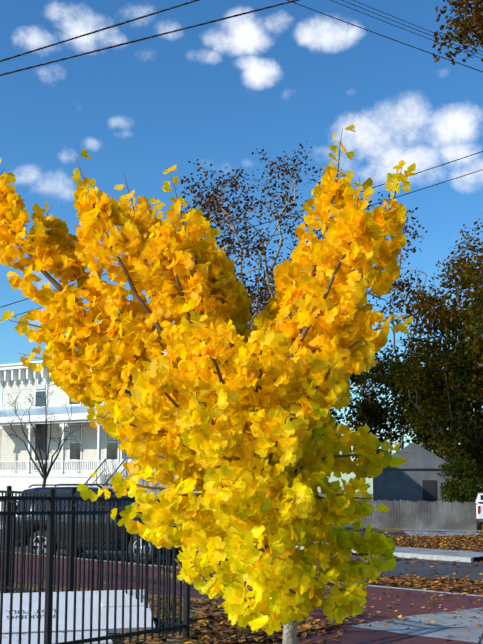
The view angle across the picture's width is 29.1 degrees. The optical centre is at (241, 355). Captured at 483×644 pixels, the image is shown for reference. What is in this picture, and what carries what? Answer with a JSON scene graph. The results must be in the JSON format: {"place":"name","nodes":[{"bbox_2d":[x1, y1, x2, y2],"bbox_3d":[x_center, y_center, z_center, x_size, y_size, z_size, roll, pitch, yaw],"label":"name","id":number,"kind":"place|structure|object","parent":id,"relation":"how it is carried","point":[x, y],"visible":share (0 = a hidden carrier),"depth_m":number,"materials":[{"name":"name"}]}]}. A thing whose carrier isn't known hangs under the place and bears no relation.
{"place":"outdoors","nodes":[
{"label":"outdoors","id":0,"kind":"place"},
{"bbox_2d":[2,589,154,643],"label":"concrete slab","id":1,"kind":"structure","parent":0,"point":[25,622],"depth_m":10.49,"materials":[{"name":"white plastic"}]},
{"bbox_2d":[7,609,55,619],"bbox_3d":[-2.369,2.903,10.452,0.555,0.006,0.221,2,9,-13],"label":"lettering","id":2,"kind":"object","parent":1,"relation":"on","point":[28,613],"visible":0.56,"depth_m":10.44,"materials":[{"name":"grey paint"}]},
{"bbox_2d":[0,124,415,643],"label":"ginkgo tree","id":3,"kind":"object","parent":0,"point":[197,449],"depth_m":5.68,"materials":[{"name":"yellow plant"}]},
{"bbox_2d":[0,515,482,594],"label":"road","id":4,"kind":"structure","parent":0,"point":[427,569],"depth_m":22.47,"materials":[{"name":"grey asphalt"}]},
{"bbox_2d":[3,384,88,486],"bbox_3d":[-9.088,4.341,43.186,4.672,6.613,4.281,0,-7,2],"label":"bare street tree","id":5,"kind":"object","parent":4,"relation":"on","point":[44,474],"depth_m":43.04,"materials":[{"name":"wood"}]},
{"bbox_2d":[10,484,182,563],"bbox_3d":[-3.202,3.973,22.323,4.550,1.780,2.200,-2,-7,19],"label":"parked suv","id":6,"kind":"object","parent":4,"relation":"on","point":[94,488],"visible":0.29,"depth_m":21.70,"materials":[{"name":"grey paint"}]},
{"bbox_2d":[122,438,131,478],"bbox_3d":[-4.393,4.915,35.490,0.059,3.562,0.610,-5,-9,36],"label":"speed limit sign","id":7,"kind":"object","parent":4,"relation":"on","point":[124,456],"visible":0.25,"depth_m":35.53,"materials":[{"name":"white metal"}]},
{"bbox_2d":[0,0,482,316],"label":"overhead wires","id":8,"kind":"object","parent":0,"point":[128,21],"visible":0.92,"depth_m":25.36,"materials":[{"name":"black"}]},
{"bbox_2d":[0,521,482,556],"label":"pavement","id":9,"kind":"structure","parent":0,"point":[438,552],"depth_m":26.34,"materials":[{"name":"concrete"}]},
{"bbox_2d":[0,0,482,493],"label":"sky","id":10,"kind":"structure","parent":0,"point":[276,80],"materials":[{"name":"blue"}]},
{"bbox_2d":[1,552,482,643],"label":"brick pavement","id":11,"kind":"structure","parent":0,"point":[351,634],"depth_m":14.00,"materials":[{"name":"red brick"}]},
{"bbox_2d":[0,486,189,643],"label":"black metal fence","id":12,"kind":"object","parent":11,"relation":"on","point":[8,511],"visible":0.75,"depth_m":9.62,"materials":[{"name":"black metal"}]},
{"bbox_2d":[0,583,340,643],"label":"fallen leaves","id":13,"kind":"object","parent":11,"relation":"on","point":[175,640],"visible":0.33,"depth_m":11.71,"materials":[{"name":"plant"}]},
{"bbox_2d":[161,568,252,588],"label":"lawn verge","id":14,"kind":"structure","parent":11,"relation":"on","point":[203,579],"depth_m":16.53,"materials":[{"name":"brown plant"}]},
{"bbox_2d":[176,144,440,333],"bbox_3d":[4.029,-1.888,64.197,19.883,25.633,19.290,0,-7,2],"label":"sycamore tree","id":15,"kind":"object","parent":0,"point":[262,296],"depth_m":62.95,"materials":[{"name":"brown plant"}]},
{"bbox_2d":[318,492,482,535],"bbox_3d":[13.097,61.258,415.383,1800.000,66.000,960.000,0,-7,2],"label":"ground","id":16,"kind":"structure","parent":0,"point":[384,529],"depth_m":45.76,"materials":[{"name":"grey concrete"}]},
{"bbox_2d":[0,339,197,510],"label":"house","id":17,"kind":"structure","parent":16,"relation":"on","point":[94,452],"depth_m":50.75,"materials":[{"name":"white paint"}]},
{"bbox_2d":[0,525,482,596],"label":"kerbs","id":18,"kind":"structure","parent":16,"relation":"on","point":[438,557],"depth_m":24.67,"materials":[{"name":"concrete"}]},
{"bbox_2d":[2,531,482,643],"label":"fallen leaves","id":19,"kind":"object","parent":16,"relation":"on","point":[213,632],"visible":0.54,"depth_m":12.92,"materials":[{"name":"brown plant"}]},
{"bbox_2d":[276,499,476,529],"bbox_3d":[5.484,7.241,42.826,11.001,1.619,0.060,1,-7,-6],"label":"wooden privacy fence","id":20,"kind":"object","parent":16,"relation":"on","point":[445,516],"visible":0.4,"depth_m":43.10,"materials":[{"name":"grey wood"}]},
{"bbox_2d":[324,340,450,478],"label":"green tree","id":21,"kind":"object","parent":16,"relation":"on","point":[366,410],"depth_m":70.09,"materials":[{"name":"green plant"}]},
{"bbox_2d":[378,267,446,447],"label":"bare tree","id":22,"kind":"object","parent":16,"relation":"on","point":[419,288],"depth_m":77.83,"materials":[{"name":"brown plant"}]},
{"bbox_2d":[373,442,457,519],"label":"grey house","id":23,"kind":"structure","parent":16,"relation":"on","point":[414,477],"depth_m":56.71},
{"bbox_2d":[383,318,482,471],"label":"green tree","id":24,"kind":"object","parent":16,"relation":"on","point":[419,374],"depth_m":64.66,"materials":[{"name":"green plant"}]},
{"bbox_2d":[387,340,482,478],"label":"tree","id":25,"kind":"object","parent":16,"relation":"on","point":[432,434],"depth_m":96.21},
{"bbox_2d":[431,397,482,480],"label":"tree","id":26,"kind":"object","parent":16,"relation":"on","point":[479,462],"depth_m":67.94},
{"bbox_2d":[432,0,482,64],"bbox_3d":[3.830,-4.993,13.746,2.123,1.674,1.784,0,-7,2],"label":"tree","id":27,"kind":"object","parent":16,"relation":"on","point":[467,23],"depth_m":13.54,"materials":[{"name":"plant"}]},
{"bbox_2d":[437,456,482,523],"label":"bush","id":28,"kind":"object","parent":16,"relation":"on","point":[461,492],"depth_m":53.53,"materials":[{"name":"green plant"}]},
{"bbox_2d":[469,493,482,529],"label":"pickup truck","id":29,"kind":"object","parent":16,"relation":"on","point":[478,501],"visible":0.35,"depth_m":47.40,"materials":[{"name":"white paint"}]},
{"bbox_2d":[352,607,482,642],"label":"concrete sidewalk","id":30,"kind":"structure","parent":0,"point":[438,628],"depth_m":11.58,"materials":[{"name":"grey concrete"}]},
{"bbox_2d":[398,245,482,477],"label":"green tree","id":31,"kind":"object","parent":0,"point":[453,312],"depth_m":67.35,"materials":[{"name":"green plant"}]},
{"bbox_2d":[403,526,478,536],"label":"sidewalk","id":32,"kind":"structure","parent":0,"point":[435,532],"depth_m":42.76,"materials":[{"name":"concrete"}]},
{"bbox_2d":[435,218,482,326],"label":"autumn tree","id":33,"kind":"object","parent":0,"point":[467,245],"depth_m":88.49,"materials":[{"name":"brown plant"}]},
{"bbox_2d":[459,270,482,414],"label":"green tree","id":34,"kind":"object","parent":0,"point":[478,300],"depth_m":59.84,"materials":[{"name":"green plant"}]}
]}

